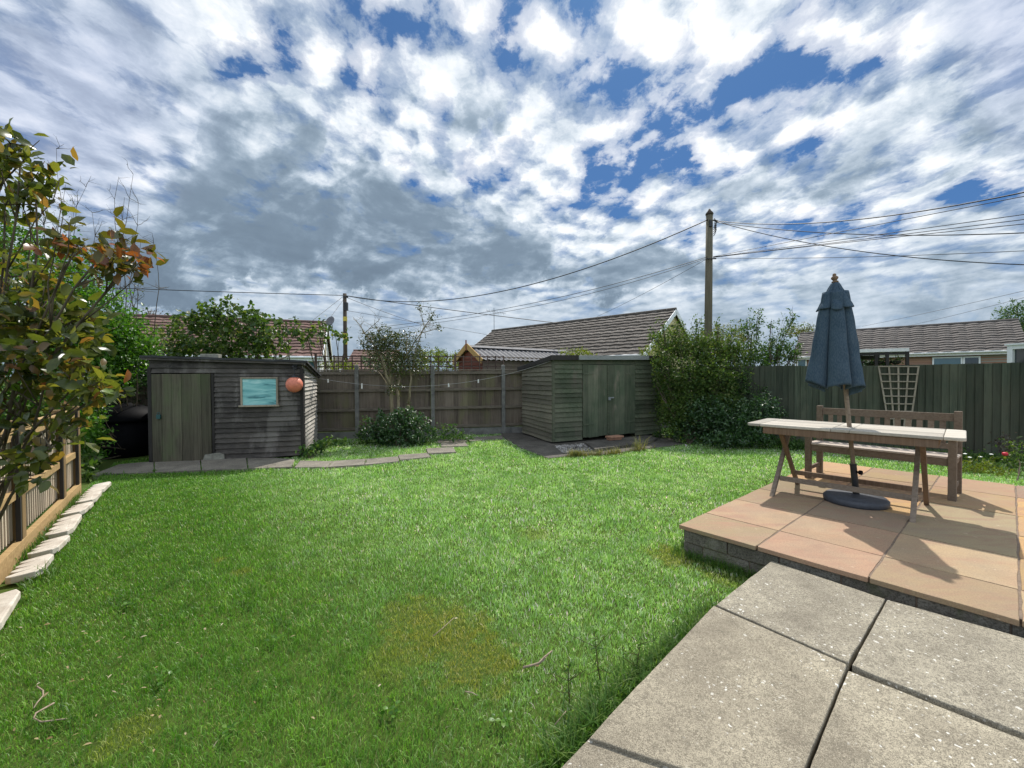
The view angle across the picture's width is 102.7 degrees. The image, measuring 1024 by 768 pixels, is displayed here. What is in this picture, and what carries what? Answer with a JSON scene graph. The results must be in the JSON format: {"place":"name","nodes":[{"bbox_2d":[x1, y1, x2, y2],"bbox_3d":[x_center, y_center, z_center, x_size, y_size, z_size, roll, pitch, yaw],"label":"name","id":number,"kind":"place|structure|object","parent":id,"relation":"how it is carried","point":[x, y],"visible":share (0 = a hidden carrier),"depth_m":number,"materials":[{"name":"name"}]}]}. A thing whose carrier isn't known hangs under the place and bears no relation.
{"place":"outdoors","nodes":[
{"label":"outdoors","id":0,"kind":"place"},
{"bbox_2d":[146,324,174,355],"bbox_3d":[-9.739,-0.116,11.341,1.530,3.104,1.006,0,1,0],"label":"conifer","id":1,"kind":"object","parent":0,"point":[161,339],"visible":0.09,"depth_m":11.28,"materials":[{"name":"green plant"}]},
{"bbox_2d":[330,357,342,369],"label":"house","id":2,"kind":"structure","parent":0,"point":[336,358],"depth_m":45.58,"materials":[{"name":"grey"}]},
{"bbox_2d":[342,349,402,369],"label":"house","id":3,"kind":"structure","parent":0,"point":[355,352],"depth_m":38.67,"materials":[{"name":"red tile"}]},
{"bbox_2d":[452,340,567,370],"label":"red shed","id":4,"kind":"structure","parent":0,"point":[514,357],"depth_m":14.26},
{"bbox_2d":[0,383,1023,767],"bbox_3d":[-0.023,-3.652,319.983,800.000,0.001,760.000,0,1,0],"label":"lawn","id":5,"kind":"structure","parent":0,"point":[386,693],"depth_m":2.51,"materials":[{"name":"plant"}]},
{"bbox_2d":[0,589,20,629],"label":"edging stone","id":6,"kind":"object","parent":5,"relation":"on","point":[9,600],"visible":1,"depth_m":2.71,"materials":[{"name":"stone"}]},
{"bbox_2d":[5,554,53,584],"bbox_3d":[-3.850,1.474,3.275,0.190,0.078,0.410,-1,1,-37],"label":"edging stone","id":7,"kind":"object","parent":5,"relation":"on","point":[26,569],"visible":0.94,"depth_m":3.20,"materials":[{"name":"stone"}]},
{"bbox_2d":[33,686,43,708],"bbox_3d":[-2.263,1.491,1.959,0.194,0.007,0.031,1,1,43],"label":"stick","id":8,"kind":"object","parent":5,"relation":"on","point":[39,688],"visible":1,"depth_m":1.96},
{"bbox_2d":[0,406,81,584],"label":"fence","id":9,"kind":"object","parent":5,"relation":"on","point":[27,508],"visible":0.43,"depth_m":4.01,"materials":[{"name":"brown wood"}]},
{"bbox_2d":[26,535,69,558],"bbox_3d":[-4.169,1.470,3.689,0.190,0.077,0.391,-1,1,-34],"label":"edging stone","id":10,"kind":"object","parent":5,"relation":"on","point":[52,546],"visible":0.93,"depth_m":3.63,"materials":[{"name":"stone"}]},
{"bbox_2d":[33,702,66,722],"bbox_3d":[-2.081,1.492,1.836,0.186,0.008,0.077,0,1,30],"label":"stick","id":11,"kind":"object","parent":5,"relation":"on","point":[38,720],"visible":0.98,"depth_m":1.82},
{"bbox_2d":[45,514,81,539],"bbox_3d":[-4.603,1.464,4.209,0.190,0.077,0.663,-1,1,-40],"label":"edging stone","id":12,"kind":"object","parent":5,"relation":"on","point":[67,525],"visible":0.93,"depth_m":4.12,"materials":[{"name":"stone"}]},
{"bbox_2d":[60,502,93,518],"bbox_3d":[-5.022,1.459,4.733,0.190,0.078,0.446,-1,1,-34],"label":"edging stone","id":13,"kind":"object","parent":5,"relation":"on","point":[82,508],"visible":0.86,"depth_m":4.67,"materials":[{"name":"stone"}]},
{"bbox_2d":[0,205,166,471],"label":"hedge","id":14,"kind":"object","parent":5,"relation":"on","point":[129,344],"visible":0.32,"depth_m":7.87,"materials":[{"name":"green plant"}]},
{"bbox_2d":[0,118,168,519],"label":"bronze shrub","id":15,"kind":"object","parent":5,"relation":"on","point":[31,335],"visible":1,"depth_m":2.44,"materials":[{"name":"green plant"}]},
{"bbox_2d":[75,490,101,504],"bbox_3d":[-5.388,1.453,5.211,0.190,0.078,0.546,-1,1,-38],"label":"edging stone","id":16,"kind":"object","parent":5,"relation":"on","point":[93,496],"visible":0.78,"depth_m":5.16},
{"bbox_2d":[10,137,169,406],"bbox_3d":[-9.553,-1.992,9.238,3.817,6.910,1.212,0,1,4],"label":"bare tree","id":17,"kind":"object","parent":5,"relation":"on","point":[132,297],"visible":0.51,"depth_m":9.22,"materials":[{"name":"brown plant"}]},
{"bbox_2d":[81,447,102,482],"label":"strappy plant","id":18,"kind":"object","parent":5,"relation":"on","point":[86,463],"visible":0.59,"depth_m":6.37,"materials":[{"name":"green plant"}]},
{"bbox_2d":[84,482,110,493],"bbox_3d":[-5.723,1.448,5.660,0.190,0.077,0.557,-1,1,-35],"label":"edging stone","id":19,"kind":"object","parent":5,"relation":"on","point":[103,486],"visible":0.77,"depth_m":5.65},
{"bbox_2d":[90,402,148,458],"bbox_3d":[-8.004,0.924,8.515,1.120,1.075,1.120,0,1,0],"label":"compost bin","id":20,"kind":"object","parent":5,"relation":"on","point":[131,421],"visible":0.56,"depth_m":8.15,"materials":[{"name":"black plastic"}]},
{"bbox_2d":[91,340,172,410],"bbox_3d":[-8.505,0.351,9.255,3.273,3.096,1.711,0,1,17],"label":"dark shrub","id":21,"kind":"object","parent":5,"relation":"on","point":[142,379],"visible":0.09,"depth_m":9.01,"materials":[{"name":"green plant"}]},
{"bbox_2d":[138,308,173,314],"bbox_3d":[-26.234,-2.178,29.710,1.798,6.832,2.592,0,1,0],"label":"tree","id":22,"kind":"object","parent":5,"relation":"on","point":[153,311],"visible":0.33,"depth_m":29.52,"materials":[{"name":"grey plant"}]},
{"bbox_2d":[113,314,332,369],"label":"house","id":23,"kind":"structure","parent":5,"relation":"on","point":[302,354],"depth_m":20.63,"materials":[{"name":"red tile"}]},
{"bbox_2d":[326,316,333,339],"bbox_3d":[-10.327,-3.183,23.227,0.460,1.340,0.458,-1,1,-24],"label":"satellite dish","id":24,"kind":"object","parent":23,"relation":"attached to","point":[329,320],"visible":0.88,"depth_m":23.29,"materials":[{"name":"grey metal"}]},
{"bbox_2d":[139,355,320,461],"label":"black shed","id":25,"kind":"structure","parent":5,"relation":"on","point":[230,408],"depth_m":7.75,"materials":[{"name":"brown wood"}]},
{"bbox_2d":[151,374,211,461],"bbox_3d":[-6.124,0.630,7.580,0.963,1.635,0.067,-1,1,-11],"label":"door","id":26,"kind":"structure","parent":25,"relation":"in","point":[181,403],"depth_m":7.59,"materials":[{"name":"green wood"}]},
{"bbox_2d":[200,354,221,357],"bbox_3d":[-5.743,-0.526,7.809,0.303,0.088,0.160,-1,1,-11],"label":"concrete block","id":27,"kind":"object","parent":25,"relation":"on","point":[212,355],"depth_m":7.74,"materials":[{"name":"concrete"}]},
{"bbox_2d":[238,377,279,406],"bbox_3d":[-4.829,0.150,7.819,0.700,0.566,0.075,-1,1,-11],"label":"window","id":28,"kind":"structure","parent":25,"relation":"in","point":[254,391],"depth_m":7.82,"materials":[{"name":"glass"}]},
{"bbox_2d":[285,364,302,391],"bbox_3d":[-4.161,-0.111,7.816,0.296,0.542,0.296,0,1,21],"label":"buoy","id":29,"kind":"object","parent":25,"relation":"hanging from","point":[294,382],"visible":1,"depth_m":7.73,"materials":[{"name":"orange plastic"}]},
{"bbox_2d":[319,361,549,386],"bbox_3d":[-1.901,-0.230,9.585,5.627,0.580,0.008,0,1,6],"label":"washing line","id":30,"kind":"object","parent":25,"relation":"attached to","point":[432,385],"visible":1,"depth_m":9.62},
{"bbox_2d":[151,294,352,369],"bbox_3d":[-6.640,-0.444,10.481,5.567,3.763,1.351,0,1,4],"label":"vine shrub","id":31,"kind":"object","parent":5,"relation":"on","point":[259,345],"visible":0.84,"depth_m":10.38,"materials":[{"name":"green plant"}]},
{"bbox_2d":[93,435,502,475],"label":"garden path","id":32,"kind":"structure","parent":5,"relation":"on","point":[229,465],"depth_m":7.32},
{"bbox_2d":[203,453,224,459],"bbox_3d":[-5.623,1.362,7.760,0.359,0.134,0.165,-1,1,-11],"label":"stone block","id":33,"kind":"object","parent":32,"relation":"on","point":[212,456],"depth_m":7.69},
{"bbox_2d":[1,509,596,751],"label":"leaf litter","id":34,"kind":"object","parent":5,"relation":"on","point":[45,694],"visible":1,"depth_m":2.03,"materials":[{"name":"plant"}]},
{"bbox_2d":[295,435,346,458],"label":"corner plant","id":35,"kind":"object","parent":5,"relation":"on","point":[319,445],"visible":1,"depth_m":8.17,"materials":[{"name":"green plant"}]},
{"bbox_2d":[317,358,359,369],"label":"bush","id":36,"kind":"object","parent":5,"relation":"on","point":[345,364],"visible":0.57,"depth_m":13.89,"materials":[{"name":"green plant"}]},
{"bbox_2d":[343,293,347,369],"bbox_3d":[-11.344,-2.500,27.937,0.422,7.334,0.350,0,1,0],"label":"utility pole","id":37,"kind":"object","parent":5,"relation":"on","point":[345,306],"visible":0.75,"depth_m":27.83,"materials":[{"name":"brown wood"}]},
{"bbox_2d":[81,286,342,295],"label":"overhead cable","id":38,"kind":"object","parent":37,"relation":"attached to","point":[223,291],"visible":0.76,"depth_m":25.48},
{"bbox_2d":[349,298,437,329],"bbox_3d":[-8.268,-4.911,28.873,6.424,2.087,0.028,-1,1,-19],"label":"overhead cable","id":39,"kind":"object","parent":37,"relation":"attached to","point":[391,314],"visible":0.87,"depth_m":28.82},
{"bbox_2d":[351,311,486,334],"bbox_3d":[-6.590,-4.336,29.083,9.740,1.463,0.024,-1,1,-15],"label":"overhead cable","id":40,"kind":"object","parent":37,"relation":"attached to","point":[421,323],"visible":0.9,"depth_m":28.83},
{"bbox_2d":[352,296,555,322],"bbox_3d":[-2.884,-4.781,26.875,16.942,2.567,0.044,0,1,6],"label":"overhead cable","id":41,"kind":"object","parent":37,"relation":"attached to","point":[463,311],"visible":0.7,"depth_m":26.90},
{"bbox_2d":[112,527,636,739],"bbox_3d":[-0.911,1.470,2.743,3.375,0.021,2.143,0,1,17],"label":"clover","id":42,"kind":"object","parent":5,"relation":"on","point":[504,724],"visible":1,"depth_m":1.89,"materials":[{"name":"green plant"}]},
{"bbox_2d":[359,351,408,369],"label":"bush","id":43,"kind":"object","parent":5,"relation":"on","point":[366,359],"visible":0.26,"depth_m":12.84,"materials":[{"name":"green plant"}]},
{"bbox_2d":[98,365,690,439],"bbox_3d":[-2.093,0.455,10.815,15.254,1.925,0.104,-1,1,-12],"label":"panel fence","id":44,"kind":"object","parent":5,"relation":"on","point":[489,406],"visible":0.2,"depth_m":10.79,"materials":[{"name":"wood"}]},
{"bbox_2d":[314,354,503,370],"bbox_3d":[-2.681,-0.564,11.096,4.986,0.500,0.045,-1,1,-10],"label":"trellis","id":45,"kind":"object","parent":44,"relation":"attached to","point":[370,361],"visible":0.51,"depth_m":11.17,"materials":[{"name":"wood"}]},
{"bbox_2d":[353,402,439,447],"bbox_3d":[-2.664,0.980,9.537,1.870,1.102,1.140,0,1,19],"label":"rhododendron","id":46,"kind":"object","parent":5,"relation":"on","point":[406,424],"visible":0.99,"depth_m":9.35,"materials":[{"name":"green plant"}]},
{"bbox_2d":[353,301,443,440],"bbox_3d":[-2.804,-0.343,9.976,2.313,3.503,0.956,0,1,0],"label":"tree","id":47,"kind":"object","parent":5,"relation":"on","point":[379,345],"visible":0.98,"depth_m":9.89,"materials":[{"name":"green plant"}]},
{"bbox_2d":[356,415,474,443],"bbox_3d":[-2.262,1.072,9.814,2.797,0.730,0.894,0,1,0],"label":"fern plant","id":48,"kind":"object","parent":5,"relation":"on","point":[453,436],"visible":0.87,"depth_m":9.60,"materials":[{"name":"green plant"}]},
{"bbox_2d":[415,346,458,379],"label":"bush","id":49,"kind":"object","parent":5,"relation":"on","point":[438,353],"visible":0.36,"depth_m":15.31,"materials":[{"name":"green plant"}]},
{"bbox_2d":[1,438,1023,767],"bbox_3d":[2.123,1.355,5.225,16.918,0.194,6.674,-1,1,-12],"label":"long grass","id":50,"kind":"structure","parent":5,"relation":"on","point":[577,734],"depth_m":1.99,"materials":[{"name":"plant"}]},
{"bbox_2d":[523,650,551,668],"bbox_3d":[0.142,1.459,2.162,0.186,0.036,0.043,-1,1,-33],"label":"stick","id":51,"kind":"object","parent":5,"relation":"on","point":[539,662],"visible":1,"depth_m":2.14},
{"bbox_2d":[549,649,584,707],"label":"weed","id":52,"kind":"object","parent":5,"relation":"on","point":[569,665],"visible":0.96,"depth_m":1.93,"materials":[{"name":"green plant"}]},
{"bbox_2d":[451,307,697,390],"bbox_3d":[3.524,-2.240,25.876,13.752,6.693,7.763,1,1,43],"label":"bungalow","id":53,"kind":"object","parent":5,"relation":"on","point":[625,334],"visible":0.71,"depth_m":22.54,"materials":[{"name":"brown tile"}]},
{"bbox_2d":[558,346,597,354],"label":"bush","id":54,"kind":"object","parent":5,"relation":"on","point":[579,352],"visible":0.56,"depth_m":14.89,"materials":[{"name":"green plant"}]},
{"bbox_2d":[560,625,610,682],"bbox_3d":[0.371,1.373,2.058,0.289,0.300,0.145,0,1,27],"label":"weed","id":55,"kind":"object","parent":5,"relation":"on","point":[596,655],"visible":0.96,"depth_m":2.06,"materials":[{"name":"green plant"}]},
{"bbox_2d":[501,433,682,458],"bbox_3d":[2.042,1.377,10.017,4.229,0.055,3.610,-1,1,-17],"label":"shed apron","id":56,"kind":"object","parent":5,"relation":"on","point":[539,446],"visible":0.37,"depth_m":9.38,"materials":[{"name":"concrete"}]},
{"bbox_2d":[517,355,664,441],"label":"green shed","id":57,"kind":"structure","parent":56,"relation":"on","point":[570,397],"depth_m":9.93,"materials":[{"name":"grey wood"}]},
{"bbox_2d":[582,364,613,437],"bbox_3d":[2.087,0.403,9.842,0.893,1.742,0.077,-1,1,-25],"label":"door","id":58,"kind":"structure","parent":57,"relation":"in","point":[594,377],"depth_m":9.81,"materials":[{"name":"green wood"}]},
{"bbox_2d":[609,365,634,434],"bbox_3d":[2.737,0.394,10.166,0.817,1.738,0.037,-1,1,-25],"label":"door","id":59,"kind":"structure","parent":57,"relation":"in","point":[621,377],"depth_m":10.16,"materials":[{"name":"wood"}]},
{"bbox_2d":[585,435,657,451],"bbox_3d":[2.525,1.340,9.309,2.483,0.085,0.791,-1,1,-32],"label":"slab","id":60,"kind":"object","parent":56,"relation":"on","point":[604,444],"depth_m":9.10,"materials":[{"name":"concrete"}]},
{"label":"brick","id":61,"kind":"object","parent":60,"relation":"on","visible":0},
{"bbox_2d":[605,435,623,438],"bbox_3d":[2.380,1.223,9.499,0.400,0.045,0.200,-1,1,-27],"label":"terracotta slab","id":62,"kind":"object","parent":61,"relation":"on","point":[615,436],"depth_m":9.43,"materials":[{"name":"tile"}]},
{"bbox_2d":[565,435,654,457],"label":"dry grass","id":63,"kind":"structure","parent":5,"relation":"on","point":[575,452],"depth_m":8.06,"materials":[{"name":"plant"}]},
{"bbox_2d":[613,623,657,674],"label":"weed","id":64,"kind":"object","parent":5,"relation":"on","point":[638,658],"visible":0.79,"depth_m":2.10,"materials":[{"name":"green plant"}]},
{"bbox_2d":[638,337,664,362],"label":"bush","id":65,"kind":"object","parent":5,"relation":"on","point":[647,352],"visible":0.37,"depth_m":15.04,"materials":[{"name":"green plant"}]},
{"bbox_2d":[652,430,678,438],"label":"leafy plant","id":66,"kind":"object","parent":5,"relation":"on","point":[657,434],"visible":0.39,"depth_m":10.12,"materials":[{"name":"green plant"}]},
{"bbox_2d":[645,313,754,443],"bbox_3d":[4.562,-0.149,10.098,2.436,3.260,2.365,0,1,0],"label":"olive bush","id":67,"kind":"object","parent":5,"relation":"on","point":[672,399],"visible":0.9,"depth_m":9.72,"materials":[{"name":"green plant"}]},
{"bbox_2d":[704,209,717,365],"bbox_3d":[7.735,-2.777,15.950,0.532,8.040,0.325,0,1,0],"label":"utility pole","id":68,"kind":"object","parent":5,"relation":"on","point":[708,271],"visible":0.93,"depth_m":15.83,"materials":[{"name":"brown wood"}]},
{"bbox_2d":[345,219,707,301],"bbox_3d":[-1.861,-5.545,21.822,22.372,1.737,0.044,0,1,32],"label":"overhead cable","id":69,"kind":"object","parent":68,"relation":"attached to","point":[544,280],"visible":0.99,"depth_m":19.55,"materials":[{"name":"rubber"}]},
{"bbox_2d":[375,257,705,327],"bbox_3d":[-0.942,-4.285,21.363,20.309,1.349,0.024,0,1,33],"label":"overhead cable","id":70,"kind":"object","parent":68,"relation":"attached to","point":[562,296],"visible":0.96,"depth_m":19.06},
{"bbox_2d":[376,258,705,331],"bbox_3d":[-0.774,-4.143,21.365,20.031,1.533,0.020,0,1,34],"label":"overhead cable","id":71,"kind":"object","parent":68,"relation":"attached to","point":[555,301],"visible":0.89,"depth_m":19.29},
{"bbox_2d":[599,259,705,315],"bbox_3d":[6.459,-4.555,20.859,0.018,0.740,10.371,-1,1,-12],"label":"overhead cable","id":72,"kind":"object","parent":68,"relation":"attached to","point":[655,287],"visible":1,"depth_m":19.13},
{"bbox_2d":[713,224,1022,257],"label":"overhead cable","id":73,"kind":"object","parent":68,"relation":"attached to","point":[885,238],"visible":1,"depth_m":11.01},
{"bbox_2d":[713,196,1023,256],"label":"overhead cable","id":74,"kind":"object","parent":68,"relation":"attached to","point":[882,223],"visible":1,"depth_m":11.06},
{"bbox_2d":[715,214,1023,256],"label":"overhead cable","id":75,"kind":"object","parent":68,"relation":"attached to","point":[881,234],"visible":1,"depth_m":11.09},
{"bbox_2d":[716,222,1023,235],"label":"overhead cable","id":76,"kind":"object","parent":68,"relation":"attached to","point":[882,234],"visible":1,"depth_m":11.16,"materials":[{"name":"rubber"}]},
{"bbox_2d":[717,221,1023,264],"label":"overhead cable","id":77,"kind":"object","parent":68,"relation":"attached to","point":[884,254],"visible":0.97,"depth_m":11.49,"materials":[{"name":"rubber"}]},
{"bbox_2d":[718,192,1023,224],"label":"overhead cable","id":78,"kind":"object","parent":68,"relation":"attached to","point":[887,215],"visible":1,"depth_m":9.63,"materials":[{"name":"rubber"}]},
{"bbox_2d":[718,219,1023,256],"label":"overhead cable","id":79,"kind":"object","parent":68,"relation":"attached to","point":[891,235],"visible":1,"depth_m":10.88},
{"bbox_2d":[741,251,1016,258],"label":"overhead cable","id":80,"kind":"object","parent":68,"relation":"attached to","point":[882,256],"visible":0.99,"depth_m":11.98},
{"bbox_2d":[667,390,788,448],"bbox_3d":[4.751,0.788,9.000,2.323,1.411,1.558,0,1,0],"label":"dark bush","id":81,"kind":"object","parent":5,"relation":"on","point":[740,430],"visible":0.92,"depth_m":8.78,"materials":[{"name":"green plant"}]},
{"bbox_2d":[699,322,757,357],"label":"round tree","id":82,"kind":"object","parent":5,"relation":"on","point":[740,335],"visible":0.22,"depth_m":44.99,"materials":[{"name":"green plant"}]},
{"bbox_2d":[715,307,807,409],"bbox_3d":[5.894,-0.261,9.864,2.400,3.240,1.414,0,1,0],"label":"upright shrub","id":83,"kind":"object","parent":5,"relation":"on","point":[773,359],"visible":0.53,"depth_m":9.85,"materials":[{"name":"green plant"}]},
{"bbox_2d":[561,561,1023,767],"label":"patio","id":84,"kind":"structure","parent":5,"relation":"on","point":[771,664],"depth_m":1.79,"materials":[{"name":"concrete"}]},
{"bbox_2d":[755,434,838,449],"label":"border plant","id":85,"kind":"object","parent":5,"relation":"on","point":[792,444],"visible":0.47,"depth_m":8.50,"materials":[{"name":"green plant"}]},
{"bbox_2d":[783,322,815,338],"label":"tree","id":86,"kind":"object","parent":5,"relation":"on","point":[802,329],"visible":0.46,"depth_m":41.72,"materials":[{"name":"green plant"}]},
{"bbox_2d":[679,461,1023,637],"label":"raised patio","id":87,"kind":"structure","parent":5,"relation":"on","point":[961,558],"depth_m":3.23,"materials":[{"name":"stone"}]},
{"bbox_2d":[823,463,890,509],"bbox_3d":[3.481,1.004,4.147,0.524,0.394,0.524,0,1,0],"label":"parasol stand","id":88,"kind":"object","parent":87,"relation":"on","point":[855,500],"visible":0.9,"depth_m":4.05,"materials":[{"name":"plastic"}]},
{"bbox_2d":[805,273,865,463],"bbox_3d":[3.299,-0.010,4.170,0.428,2.227,0.483,-1,1,-38],"label":"parasol","id":89,"kind":"object","parent":88,"relation":"in","point":[834,359],"visible":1,"depth_m":4.06,"materials":[{"name":"blue fabric"}]},
{"bbox_2d":[748,418,966,522],"bbox_3d":[3.455,0.817,4.224,0.828,0.766,1.650,-1,1,-42],"label":"garden table","id":90,"kind":"object","parent":87,"relation":"on","point":[920,439],"visible":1,"depth_m":4.00,"materials":[{"name":"brown wood"}]},
{"bbox_2d":[805,405,962,501],"bbox_3d":[4.291,0.740,4.805,0.521,0.890,1.307,-1,1,-38],"label":"garden bench","id":91,"kind":"object","parent":87,"relation":"on","point":[951,459],"visible":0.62,"depth_m":4.69,"materials":[{"name":"wood"}]},
{"bbox_2d":[692,362,1023,457],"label":"board fence","id":92,"kind":"object","parent":5,"relation":"on","point":[987,399],"visible":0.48,"depth_m":7.88,"materials":[{"name":"wood"}]},
{"bbox_2d":[878,366,919,425],"bbox_3d":[7.649,0.312,8.106,0.610,1.353,0.036,0,1,33],"label":"fan trellis","id":93,"kind":"object","parent":92,"relation":"attached to","point":[898,388],"visible":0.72,"depth_m":8.10,"materials":[{"name":"wood"}]},
{"bbox_2d":[860,348,908,365],"bbox_3d":[13.111,-0.001,15.159,1.470,2.443,2.760,0,1,24],"label":"pergola","id":94,"kind":"object","parent":5,"relation":"on","point":[873,353],"visible":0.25,"depth_m":13.88,"materials":[{"name":"white paint"}]},
{"bbox_2d":[864,355,873,365],"bbox_3d":[12.479,-0.805,14.294,0.356,0.658,0.573,0,1,38],"label":"hanging basket","id":95,"kind":"object","parent":94,"relation":"hanging from","point":[869,363],"visible":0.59,"depth_m":14.25,"materials":[{"name":"green metal"}]},
{"bbox_2d":[871,355,884,365],"bbox_3d":[12.608,-0.844,14.092,0.460,0.676,0.429,0,1,25],"label":"hanging basket","id":96,"kind":"object","parent":94,"relation":"hanging from","point":[881,362],"visible":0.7,"depth_m":14.07,"materials":[{"name":"green metal"}]},
{"bbox_2d":[884,355,903,364],"bbox_3d":[13.021,-0.875,13.966,0.579,0.615,0.448,0,1,0],"label":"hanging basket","id":97,"kind":"object","parent":94,"relation":"hanging from","point":[895,362],"visible":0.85,"depth_m":13.85,"materials":[{"name":"green metal"}]},
{"bbox_2d":[795,318,1023,365],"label":"bungalow","id":98,"kind":"object","parent":5,"relation":"on","point":[975,342],"visible":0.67,"depth_m":24.92,"materials":[{"name":"beige tile"}]},
{"bbox_2d":[797,360,806,365],"bbox_3d":[20.663,-1.369,29.174,0.572,0.900,0.057,1,1,43],"label":"window","id":99,"kind":"structure","parent":98,"relation":"in","point":[799,363],"depth_m":29.15,"materials":[{"name":"white glass"}]},
{"bbox_2d":[932,357,962,364],"bbox_3d":[25.838,-1.156,24.295,1.233,0.900,0.057,1,1,43],"label":"window","id":100,"kind":"structure","parent":98,"relation":"in","point":[935,360],"depth_m":24.29,"materials":[{"name":"white glass"}]},
{"bbox_2d":[963,356,980,363],"bbox_3d":[26.545,-1.147,23.628,0.672,0.900,0.057,1,1,43],"label":"window","id":101,"kind":"structure","parent":98,"relation":"in","point":[967,359],"depth_m":23.61,"materials":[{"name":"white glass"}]},
{"bbox_2d":[942,445,1022,472],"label":"fence plant","id":102,"kind":"object","parent":5,"relation":"on","point":[986,457],"visible":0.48,"depth_m":6.88,"materials":[{"name":"green plant"}]},
{"bbox_2d":[962,453,1019,477],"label":"heather","id":103,"kind":"object","parent":5,"relation":"on","point":[977,467],"visible":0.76,"depth_m":6.34,"materials":[{"name":"green plant"}]},
{"bbox_2d":[983,432,1018,461],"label":"plum plant","id":104,"kind":"object","parent":5,"relation":"on","point":[999,443],"visible":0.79,"depth_m":6.89,"materials":[{"name":"green plant"}]},
{"bbox_2d":[990,298,1023,331],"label":"tree","id":105,"kind":"object","parent":5,"relation":"on","point":[1008,313],"visible":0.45,"depth_m":37.68,"materials":[{"name":"green plant"}]},
{"bbox_2d":[991,436,1023,480],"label":"rose bush","id":106,"kind":"object","parent":5,"relation":"on","point":[1005,454],"visible":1,"depth_m":6.33,"materials":[{"name":"green plant"}]},
{"bbox_2d":[1004,343,1023,362],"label":"conservatory","id":107,"kind":"object","parent":5,"relation":"on","point":[1015,352],"visible":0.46,"depth_m":12.39,"materials":[{"name":"white plastic"}]},
{"bbox_2d":[0,0,1023,378],"label":"sky","id":108,"kind":"structure","parent":0,"point":[387,150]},
{"bbox_2d":[555,443,592,453],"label":"gravel","id":109,"kind":"structure","parent":0,"point":[562,449],"depth_m":8.76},
{"bbox_2d":[866,291,1021,325],"bbox_3d":[19.844,-3.562,17.646,0.016,0.140,19.680,0,1,19],"label":"overhead cable","id":110,"kind":"object","parent":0,"point":[951,307],"visible":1,"depth_m":18.58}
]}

